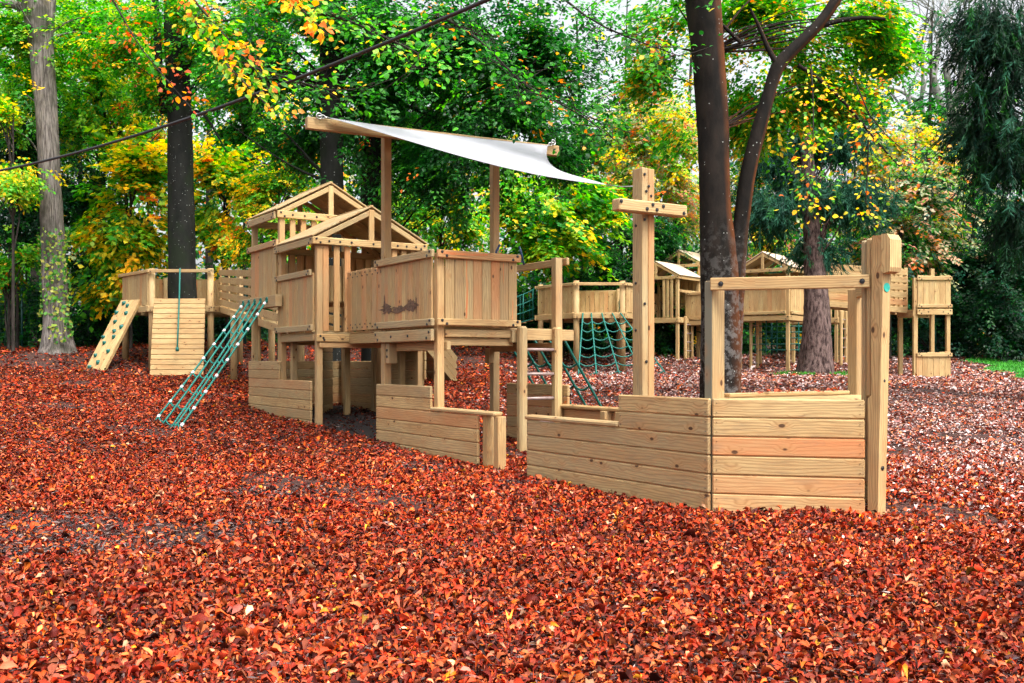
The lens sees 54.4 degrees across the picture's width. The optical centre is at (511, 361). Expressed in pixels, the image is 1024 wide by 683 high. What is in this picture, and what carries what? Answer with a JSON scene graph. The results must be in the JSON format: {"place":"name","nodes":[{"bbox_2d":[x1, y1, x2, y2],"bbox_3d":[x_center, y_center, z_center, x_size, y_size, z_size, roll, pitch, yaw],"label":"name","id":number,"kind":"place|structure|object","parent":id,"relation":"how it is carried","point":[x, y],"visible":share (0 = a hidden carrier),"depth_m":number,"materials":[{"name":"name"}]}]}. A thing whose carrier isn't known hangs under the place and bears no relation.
{"place":"outdoors","nodes":[
{"label":"outdoors","id":0,"kind":"place"},
{"bbox_2d":[90,0,212,118],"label":"beech bough","id":1,"kind":"object","parent":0,"point":[155,63],"visible":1,"depth_m":10.48,"materials":[{"name":"orange plant"}]},
{"bbox_2d":[169,0,295,105],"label":"beech bough","id":2,"kind":"object","parent":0,"point":[221,51],"visible":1,"depth_m":8.93,"materials":[{"name":"yellow plant"}]},
{"bbox_2d":[0,0,490,171],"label":"overhead cable","id":3,"kind":"object","parent":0,"point":[418,29],"visible":0.97,"depth_m":10.14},
{"bbox_2d":[182,17,309,124],"bbox_3d":[-2.636,-2.866,9.702,1.450,1.203,0.328,0,0,26],"label":"beech bough","id":4,"kind":"object","parent":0,"point":[246,84],"visible":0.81,"depth_m":9.68,"materials":[{"name":"yellow plant"}]},
{"bbox_2d":[205,20,414,118],"bbox_3d":[-2.583,-3.656,12.689,2.716,1.493,1.651,0,0,0],"label":"beech bough","id":5,"kind":"object","parent":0,"point":[323,88],"visible":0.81,"depth_m":12.62,"materials":[{"name":"green plant"}]},
{"bbox_2d":[278,0,343,44],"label":"beech bough","id":6,"kind":"object","parent":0,"point":[310,25],"visible":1,"depth_m":8.33,"materials":[{"name":"yellow plant"}]},
{"bbox_2d":[273,0,489,100],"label":"beech bough","id":7,"kind":"object","parent":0,"point":[330,15],"visible":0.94,"depth_m":11.61,"materials":[{"name":"green plant"}]},
{"bbox_2d":[0,338,1023,682],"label":"ground","id":8,"kind":"structure","parent":0,"point":[32,358],"depth_m":12.18,"materials":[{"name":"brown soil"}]},
{"bbox_2d":[0,74,67,354],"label":"hazel tree","id":9,"kind":"object","parent":8,"relation":"on","point":[15,187],"visible":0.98,"depth_m":28.95,"materials":[{"name":"green plant"}]},
{"bbox_2d":[0,224,68,349],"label":"maple tree","id":10,"kind":"object","parent":8,"relation":"on","point":[25,255],"visible":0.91,"depth_m":30.87,"materials":[{"name":"green plant"}]},
{"bbox_2d":[0,262,84,347],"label":"bramble shrub","id":11,"kind":"object","parent":8,"relation":"on","point":[25,307],"visible":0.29,"depth_m":34.79,"materials":[{"name":"green plant"}]},
{"bbox_2d":[0,58,123,346],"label":"holly tree","id":12,"kind":"object","parent":8,"relation":"on","point":[29,224],"visible":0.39,"depth_m":32.63,"materials":[{"name":"green plant"}]},
{"bbox_2d":[0,0,129,342],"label":"maple tree","id":13,"kind":"object","parent":8,"relation":"on","point":[34,272],"visible":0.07,"depth_m":41.84,"materials":[{"name":"green plant"}]},
{"bbox_2d":[0,139,167,346],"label":"holly tree","id":14,"kind":"object","parent":8,"relation":"on","point":[84,333],"visible":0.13,"depth_m":33.51,"materials":[{"name":"green plant"}]},
{"bbox_2d":[26,6,148,322],"bbox_3d":[-17.416,-7.194,39.688,5.046,13.208,5.903,0,0,17],"label":"slim tree","id":15,"kind":"object","parent":8,"relation":"on","point":[78,169],"visible":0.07,"depth_m":39.92,"materials":[{"name":"green plant"}]},
{"bbox_2d":[0,0,204,354],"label":"maple tree","id":16,"kind":"object","parent":8,"relation":"on","point":[44,71],"visible":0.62,"depth_m":29.85,"materials":[{"name":"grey plant"}]},
{"bbox_2d":[36,227,73,344],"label":"ivy","id":17,"kind":"object","parent":16,"relation":"attached to","point":[57,274],"visible":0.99,"depth_m":29.62,"materials":[{"name":"green plant"}]},
{"bbox_2d":[21,0,196,320],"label":"maple tree","id":18,"kind":"object","parent":8,"relation":"on","point":[95,81],"visible":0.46,"depth_m":33.57,"materials":[{"name":"green plant"}]},
{"bbox_2d":[87,300,139,370],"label":"hold ramp","id":19,"kind":"structure","parent":8,"relation":"on","point":[112,336],"depth_m":28.11,"materials":[{"name":"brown wood"}]},
{"bbox_2d":[36,119,222,348],"bbox_3d":[-12.191,-4.058,31.972,5.661,7.907,4.230,0,0,-21],"label":"hazel tree","id":20,"kind":"object","parent":8,"relation":"on","point":[129,240],"visible":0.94,"depth_m":31.55,"materials":[{"name":"yellow plant"}]},
{"bbox_2d":[71,270,222,345],"bbox_3d":[-12.993,-1.791,35.628,6.062,4.366,5.072,0,0,0],"label":"bramble shrub","id":21,"kind":"object","parent":8,"relation":"on","point":[145,339],"visible":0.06,"depth_m":35.04,"materials":[{"name":"green plant"}]},
{"bbox_2d":[112,63,193,321],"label":"maple tree","id":22,"kind":"object","parent":8,"relation":"on","point":[160,135],"visible":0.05,"depth_m":35.81,"materials":[{"name":"green plant"}]},
{"bbox_2d":[150,299,205,375],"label":"climbing wall","id":23,"kind":"structure","parent":8,"relation":"on","point":[167,358],"depth_m":27.37,"materials":[{"name":"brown wood"}]},
{"bbox_2d":[118,268,244,370],"bbox_3d":[-9.762,-1.081,29.645,3.866,3.088,3.535,0,0,0],"label":"play platform","id":24,"kind":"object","parent":8,"relation":"on","point":[146,287],"visible":0.49,"depth_m":28.50,"materials":[{"name":"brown wood"}]},
{"bbox_2d":[23,0,362,298],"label":"beech tree","id":25,"kind":"object","parent":8,"relation":"on","point":[181,222],"visible":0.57,"depth_m":28.64,"materials":[{"name":"green plant"}]},
{"bbox_2d":[153,135,267,350],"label":"hazel tree","id":26,"kind":"object","parent":8,"relation":"on","point":[209,174],"visible":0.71,"depth_m":31.45,"materials":[{"name":"yellow plant"}]},
{"bbox_2d":[155,297,267,431],"bbox_3d":[-4.598,-0.030,15.218,1.110,1.984,2.934,0,0,20],"label":"scramble net","id":27,"kind":"object","parent":8,"relation":"on","point":[186,409],"visible":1,"depth_m":15.13,"materials":[{"name":"green fabric"}]},
{"bbox_2d":[78,0,358,337],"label":"maple tree","id":28,"kind":"object","parent":8,"relation":"on","point":[208,259],"visible":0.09,"depth_m":41.85,"materials":[{"name":"green plant"}]},
{"bbox_2d":[200,252,276,341],"bbox_3d":[-9.643,-1.820,36.400,6.888,4.649,4.958,0,0,0],"label":"bramble shrub","id":29,"kind":"object","parent":8,"relation":"on","point":[264,334],"visible":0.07,"depth_m":35.66,"materials":[{"name":"green plant"}]},
{"bbox_2d":[190,11,314,341],"bbox_3d":[-8.819,-6.516,34.032,6.095,12.428,6.165,0,0,0],"label":"maple tree","id":30,"kind":"object","parent":8,"relation":"on","point":[232,131],"visible":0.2,"depth_m":33.63,"materials":[{"name":"green plant"}]},
{"bbox_2d":[207,139,346,357],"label":"maple tree","id":31,"kind":"object","parent":8,"relation":"on","point":[262,194],"visible":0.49,"depth_m":29.73,"materials":[{"name":"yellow plant"}]},
{"bbox_2d":[219,268,340,379],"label":"ramp bridge","id":32,"kind":"structure","parent":8,"relation":"on","point":[267,319],"depth_m":24.89,"materials":[{"name":"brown wood"}]},
{"bbox_2d":[239,181,377,411],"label":"roofed tower","id":33,"kind":"structure","parent":8,"relation":"on","point":[331,199],"depth_m":16.44,"materials":[{"name":"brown wood"}]},
{"bbox_2d":[170,0,508,360],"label":"beech tree","id":34,"kind":"object","parent":8,"relation":"on","point":[304,146],"visible":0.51,"depth_m":21.00,"materials":[{"name":"green plant"}]},
{"bbox_2d":[248,205,460,424],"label":"roofed tower","id":35,"kind":"structure","parent":8,"relation":"on","point":[305,299],"depth_m":15.20,"materials":[{"name":"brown wood"}]},
{"bbox_2d":[301,406,482,440],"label":"trodden soil","id":36,"kind":"structure","parent":8,"relation":"on","point":[368,432],"depth_m":15.02,"materials":[{"name":"black soil"}]},
{"bbox_2d":[359,177,509,268],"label":"maple tree","id":37,"kind":"object","parent":8,"relation":"on","point":[473,234],"visible":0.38,"depth_m":30.71,"materials":[{"name":"green plant"}]},
{"bbox_2d":[423,350,457,384],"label":"entry ramp","id":38,"kind":"structure","parent":8,"relation":"on","point":[450,365],"depth_m":23.34,"materials":[{"name":"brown wood"}]},
{"bbox_2d":[286,0,605,235],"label":"maple tree","id":39,"kind":"object","parent":8,"relation":"on","point":[418,105],"visible":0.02,"depth_m":39.73,"materials":[{"name":"green plant"}]},
{"bbox_2d":[305,117,625,469],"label":"lookout platform","id":40,"kind":"structure","parent":8,"relation":"on","point":[480,291],"depth_m":11.76,"materials":[{"name":"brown wood"}]},
{"bbox_2d":[316,112,632,186],"bbox_3d":[-0.670,-2.374,11.449,3.183,1.379,4.184,0,0,-8],"label":"sail","id":41,"kind":"object","parent":40,"relation":"attached to","point":[526,158],"visible":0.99,"depth_m":11.87,"materials":[{"name":"fabric"}]},
{"bbox_2d":[517,326,561,450],"bbox_3d":[0.335,0.390,11.964,0.620,1.620,0.110,0,0,-33],"label":"ladder","id":42,"kind":"object","parent":40,"relation":"attached to","point":[523,374],"visible":0.7,"depth_m":11.81,"materials":[{"name":"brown wood"}]},
{"bbox_2d":[315,0,653,369],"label":"beech tree","id":43,"kind":"object","parent":8,"relation":"on","point":[442,177],"visible":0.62,"depth_m":20.86,"materials":[{"name":"green plant"}]},
{"bbox_2d":[0,529,1023,682],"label":"leaf litter","id":44,"kind":"object","parent":8,"relation":"on","point":[331,651],"visible":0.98,"depth_m":4.63,"materials":[{"name":"red plant"}]},
{"bbox_2d":[0,448,1023,542],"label":"leaf litter","id":45,"kind":"object","parent":8,"relation":"on","point":[941,495],"visible":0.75,"depth_m":8.02,"materials":[{"name":"red plant"}]},
{"bbox_2d":[0,391,1023,458],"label":"leaf litter","id":46,"kind":"object","parent":8,"relation":"on","point":[98,414],"visible":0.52,"depth_m":13.68,"materials":[{"name":"red plant"}]},
{"bbox_2d":[0,365,1023,403],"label":"leaf litter","id":47,"kind":"object","parent":8,"relation":"on","point":[956,383],"visible":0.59,"depth_m":21.40,"materials":[{"name":"red plant"}]},
{"bbox_2d":[0,338,1023,375],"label":"leaf litter","id":48,"kind":"object","parent":8,"relation":"on","point":[4,350],"visible":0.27,"depth_m":30.43,"materials":[{"name":"red plant"}]},
{"bbox_2d":[0,0,1023,350],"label":"woodland","id":49,"kind":"object","parent":8,"relation":"on","point":[200,252],"visible":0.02,"depth_m":50.74,"materials":[{"name":"green plant"}]},
{"bbox_2d":[0,285,1023,358],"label":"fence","id":50,"kind":"object","parent":8,"relation":"on","point":[244,342],"visible":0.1,"depth_m":33.75,"materials":[{"name":"brown wood"}]},
{"bbox_2d":[464,271,586,347],"bbox_3d":[0.423,-1.785,36.198,6.312,4.430,4.675,0,0,0],"label":"bramble shrub","id":51,"kind":"object","parent":8,"relation":"on","point":[534,276],"visible":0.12,"depth_m":36.01,"materials":[{"name":"green plant"}]},
{"bbox_2d":[468,172,632,357],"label":"maple tree","id":52,"kind":"object","parent":8,"relation":"on","point":[562,232],"visible":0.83,"depth_m":32.41,"materials":[{"name":"green plant"}]},
{"bbox_2d":[481,0,623,303],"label":"slim tree","id":53,"kind":"object","parent":8,"relation":"on","point":[542,107],"visible":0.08,"depth_m":37.98,"materials":[{"name":"green plant"}]},
{"bbox_2d":[513,340,601,405],"bbox_3d":[0.654,0.361,13.345,1.066,1.282,1.633,0,0,-33],"label":"scramble net","id":54,"kind":"object","parent":8,"relation":"on","point":[548,364],"visible":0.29,"depth_m":12.95,"materials":[{"name":"teal fabric"}]},
{"bbox_2d":[506,18,625,327],"bbox_3d":[2.559,-7.230,39.490,5.688,13.205,5.052,0,0,-26],"label":"slim tree","id":55,"kind":"object","parent":8,"relation":"on","point":[599,147],"visible":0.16,"depth_m":39.95,"materials":[{"name":"green plant"}]},
{"bbox_2d":[486,250,680,355],"bbox_3d":[2.505,-1.866,35.253,5.858,4.185,4.825,0,0,39],"label":"bramble shrub","id":56,"kind":"object","parent":8,"relation":"on","point":[588,336],"visible":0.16,"depth_m":34.48,"materials":[{"name":"green plant"}]},
{"bbox_2d":[535,280,632,371],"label":"net platform","id":57,"kind":"structure","parent":8,"relation":"on","point":[576,303],"depth_m":30.41,"materials":[{"name":"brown wood"}]},
{"bbox_2d":[487,288,535,327],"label":"rope bridge","id":58,"kind":"structure","parent":57,"relation":"attached to","point":[523,312],"depth_m":31.89,"materials":[{"name":"teal fabric"}]},
{"bbox_2d":[578,313,664,374],"bbox_3d":[3.102,-0.534,28.940,2.518,1.866,1.912,0,0,0],"label":"scramble net","id":59,"kind":"object","parent":57,"relation":"hanging from","point":[609,338],"visible":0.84,"depth_m":28.91,"materials":[{"name":"teal fabric"}]},
{"bbox_2d":[523,100,662,252],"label":"maple tree","id":60,"kind":"object","parent":8,"relation":"on","point":[598,169],"visible":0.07,"depth_m":43.53,"materials":[{"name":"green plant"}]},
{"bbox_2d":[522,171,698,334],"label":"holly tree","id":61,"kind":"object","parent":8,"relation":"on","point":[664,244],"visible":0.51,"depth_m":34.96,"materials":[{"name":"green plant"}]},
{"bbox_2d":[553,0,688,259],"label":"slim tree","id":62,"kind":"object","parent":8,"relation":"on","point":[615,103],"visible":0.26,"depth_m":36.98,"materials":[{"name":"green plant"}]},
{"bbox_2d":[575,79,698,228],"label":"maple tree","id":63,"kind":"object","parent":8,"relation":"on","point":[682,181],"visible":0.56,"depth_m":35.61,"materials":[{"name":"yellow plant"}]},
{"bbox_2d":[612,167,686,465],"bbox_3d":[1.270,-0.323,9.478,0.840,3.045,0.282,0,0,-33],"label":"ship mast","id":64,"kind":"object","parent":8,"relation":"on","point":[643,207],"visible":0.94,"depth_m":9.49,"materials":[{"name":"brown wood"}]},
{"bbox_2d":[632,261,699,359],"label":"roofed tower","id":65,"kind":"structure","parent":8,"relation":"on","point":[661,269],"depth_m":33.62,"materials":[{"name":"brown wood"}]},
{"bbox_2d":[684,316,693,359],"bbox_3d":[5.973,-0.640,33.626,0.090,1.759,0.590,0,0,37],"label":"ladder","id":66,"kind":"object","parent":65,"relation":"attached to","point":[685,338],"visible":0.69,"depth_m":33.40,"materials":[{"name":"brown wood"}]},
{"bbox_2d":[589,247,754,356],"bbox_3d":[5.562,-1.892,35.793,6.176,4.408,4.883,0,0,0],"label":"bramble shrub","id":67,"kind":"object","parent":8,"relation":"on","point":[664,343],"visible":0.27,"depth_m":34.80,"materials":[{"name":"green plant"}]},
{"bbox_2d":[661,249,700,342],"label":"roofed tower","id":68,"kind":"structure","parent":8,"relation":"on","point":[693,256],"depth_m":35.14,"materials":[{"name":"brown wood"}]},
{"bbox_2d":[634,90,732,330],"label":"maple tree","id":69,"kind":"object","parent":8,"relation":"on","point":[693,208],"visible":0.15,"depth_m":37.64,"materials":[{"name":"yellow plant"}]},
{"bbox_2d":[685,292,700,357],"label":"roofed tower","id":70,"kind":"structure","parent":8,"relation":"on","point":[693,307],"depth_m":33.68,"materials":[{"name":"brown wood"}]},
{"bbox_2d":[638,53,748,343],"bbox_3d":[7.675,-7.191,40.132,5.508,13.393,4.916,0,0,0],"label":"slim tree","id":71,"kind":"object","parent":8,"relation":"on","point":[690,102],"visible":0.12,"depth_m":39.95,"materials":[{"name":"green plant"}]},
{"bbox_2d":[525,234,900,517],"bbox_3d":[1.829,0.188,8.699,1.780,2.225,3.570,0,0,-33],"label":"ship bow","id":72,"kind":"object","parent":8,"relation":"on","point":[730,445],"visible":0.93,"depth_m":7.54,"materials":[{"name":"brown wood"}]},
{"bbox_2d":[681,266,833,354],"bbox_3d":[8.826,-1.712,36.301,5.810,4.500,4.640,0,0,0],"label":"bramble shrub","id":73,"kind":"object","parent":8,"relation":"on","point":[745,346],"visible":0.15,"depth_m":35.55,"materials":[{"name":"green plant"}]},
{"bbox_2d":[729,138,802,273],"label":"maple tree","id":74,"kind":"object","parent":8,"relation":"on","point":[758,250],"visible":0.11,"depth_m":34.79,"materials":[{"name":"green plant"}]},
{"bbox_2d":[597,0,943,397],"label":"beech tree","id":75,"kind":"object","parent":8,"relation":"on","point":[746,122],"visible":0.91,"depth_m":15.60,"materials":[{"name":"green plant"}]},
{"bbox_2d":[774,57,845,231],"bbox_3d":[3.902,-2.867,12.943,1.060,2.386,1.146,0,0,0],"label":"beech bough","id":76,"kind":"object","parent":75,"relation":"attached to","point":[812,148],"visible":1,"depth_m":13.03,"materials":[{"name":"yellow plant"}]},
{"bbox_2d":[805,57,962,190],"bbox_3d":[5.037,-3.210,13.583,1.984,1.950,1.366,0,0,0],"label":"beech bough","id":77,"kind":"object","parent":75,"relation":"attached to","point":[858,125],"visible":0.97,"depth_m":13.54,"materials":[{"name":"yellow plant"}]},
{"bbox_2d":[837,116,895,232],"bbox_3d":[4.832,-2.564,13.604,0.779,1.652,0.829,0,0,-12],"label":"beech bough","id":78,"kind":"object","parent":77,"relation":"attached to","point":[868,212],"visible":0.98,"depth_m":13.55,"materials":[{"name":"yellow plant"}]},
{"bbox_2d":[741,251,803,370],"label":"roofed tower","id":79,"kind":"structure","parent":8,"relation":"on","point":[785,305],"depth_m":30.07,"materials":[{"name":"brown wood"}]},
{"bbox_2d":[749,321,758,367],"bbox_3d":[7.495,-0.535,30.800,0.080,1.729,0.580,0,0,37],"label":"ladder","id":80,"kind":"object","parent":79,"relation":"attached to","point":[756,344],"visible":0.73,"depth_m":30.77,"materials":[{"name":"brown wood"}]},
{"bbox_2d":[755,320,801,351],"bbox_3d":[8.527,-0.812,31.400,1.740,1.025,0.040,0,0,0],"label":"scramble net","id":81,"kind":"object","parent":79,"relation":"attached to","point":[777,338],"visible":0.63,"depth_m":31.39,"materials":[{"name":"teal fabric"}]},
{"bbox_2d":[790,263,847,362],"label":"roofed tower","id":82,"kind":"structure","parent":8,"relation":"on","point":[835,320],"depth_m":31.65,"materials":[{"name":"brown wood"}]},
{"bbox_2d":[730,0,909,374],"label":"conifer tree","id":83,"kind":"object","parent":8,"relation":"on","point":[812,255],"visible":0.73,"depth_m":23.82,"materials":[{"name":"green plant"}]},
{"bbox_2d":[839,310,847,364],"bbox_3d":[10.437,-0.701,31.340,0.090,1.798,0.540,0,0,37],"label":"ladder","id":84,"kind":"object","parent":8,"relation":"on","point":[841,338],"visible":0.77,"depth_m":31.16,"materials":[{"name":"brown wood"}]},
{"bbox_2d":[768,259,926,356],"bbox_3d":[11.732,-1.709,35.231,5.938,4.174,4.522,0,0,0],"label":"bramble shrub","id":85,"kind":"object","parent":8,"relation":"on","point":[832,335],"visible":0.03,"depth_m":34.56,"materials":[{"name":"green plant"}]},
{"bbox_2d":[780,41,918,265],"bbox_3d":[11.698,-5.529,34.408,5.053,11.169,4.343,0,0,0],"label":"maple tree","id":86,"kind":"object","parent":8,"relation":"on","point":[857,250],"visible":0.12,"depth_m":34.07,"materials":[{"name":"yellow plant"}]},
{"bbox_2d":[747,0,951,267],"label":"bare tree","id":87,"kind":"object","parent":8,"relation":"on","point":[908,98],"visible":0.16,"depth_m":44.15,"materials":[{"name":"grey plant"}]},
{"bbox_2d":[809,5,926,258],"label":"slim tree","id":88,"kind":"object","parent":8,"relation":"on","point":[876,118],"visible":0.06,"depth_m":38.81,"materials":[{"name":"green plant"}]},
{"bbox_2d":[849,107,973,272],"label":"maple tree","id":89,"kind":"object","parent":8,"relation":"on","point":[874,168],"visible":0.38,"depth_m":34.79,"materials":[{"name":"yellow plant"}]},
{"bbox_2d":[833,149,997,358],"bbox_3d":[13.192,-3.459,32.658,6.098,7.307,4.991,0,0,0],"label":"maple tree","id":90,"kind":"object","parent":8,"relation":"on","point":[922,252],"visible":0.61,"depth_m":32.46,"materials":[{"name":"green plant"}]},
{"bbox_2d":[868,10,965,350],"bbox_3d":[15.513,-7.270,37.955,4.473,14.193,4.801,0,0,-29],"label":"slim tree","id":91,"kind":"object","parent":8,"relation":"on","point":[931,104],"visible":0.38,"depth_m":37.96,"materials":[{"name":"green plant"}]},
{"bbox_2d":[897,269,951,376],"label":"end tower","id":92,"kind":"structure","parent":8,"relation":"on","point":[932,292],"depth_m":26.40,"materials":[{"name":"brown wood"}]},
{"bbox_2d":[826,264,907,314],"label":"ramp bridge","id":93,"kind":"structure","parent":92,"relation":"on","point":[838,298],"depth_m":26.87,"materials":[{"name":"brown wood"}]},
{"bbox_2d":[832,237,1022,357],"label":"holly tree","id":94,"kind":"object","parent":8,"relation":"on","point":[923,324],"visible":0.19,"depth_m":33.36,"materials":[{"name":"green plant"}]},
{"bbox_2d":[895,267,999,358],"bbox_3d":[15.450,-1.688,35.568,5.572,4.284,4.769,0,0,0],"label":"bramble shrub","id":95,"kind":"object","parent":8,"relation":"on","point":[951,341],"visible":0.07,"depth_m":34.74,"materials":[{"name":"green plant"}]},
{"bbox_2d":[878,161,1023,349],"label":"maple tree","id":96,"kind":"object","parent":8,"relation":"on","point":[956,213],"visible":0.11,"depth_m":39.43,"materials":[{"name":"green plant"}]},
{"bbox_2d":[881,0,1023,296],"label":"bare tree","id":97,"kind":"object","parent":8,"relation":"on","point":[935,79],"visible":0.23,"depth_m":42.02,"materials":[{"name":"grey plant"}]},
{"bbox_2d":[907,0,1023,293],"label":"conifer tree","id":98,"kind":"object","parent":8,"relation":"on","point":[987,147],"visible":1,"depth_m":16.37,"materials":[{"name":"green plant"}]},
{"bbox_2d":[916,0,1021,351],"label":"bare tree","id":99,"kind":"object","parent":8,"relation":"on","point":[951,17],"visible":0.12,"depth_m":39.80,"materials":[{"name":"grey plant"}]},
{"bbox_2d":[919,184,1023,362],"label":"holly tree","id":100,"kind":"object","parent":8,"relation":"on","point":[1007,331],"visible":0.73,"depth_m":32.59,"materials":[{"name":"green plant"}]},
{"bbox_2d":[0,0,1023,348],"label":"sky","id":101,"kind":"structure","parent":0,"point":[633,3],"materials":[{"name":"white"}]},
{"bbox_2d":[381,0,680,170],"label":"beech bough","id":102,"kind":"object","parent":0,"point":[543,94],"visible":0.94,"depth_m":12.55,"materials":[{"name":"green plant"}]},
{"bbox_2d":[511,0,723,82],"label":"beech bough","id":103,"kind":"object","parent":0,"point":[592,17],"visible":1,"depth_m":12.06,"materials":[{"name":"green plant"}]},
{"bbox_2d":[964,357,1023,377],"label":"lawn","id":104,"kind":"structure","parent":0,"point":[1009,365],"depth_m":30.44,"materials":[{"name":"green plant"}]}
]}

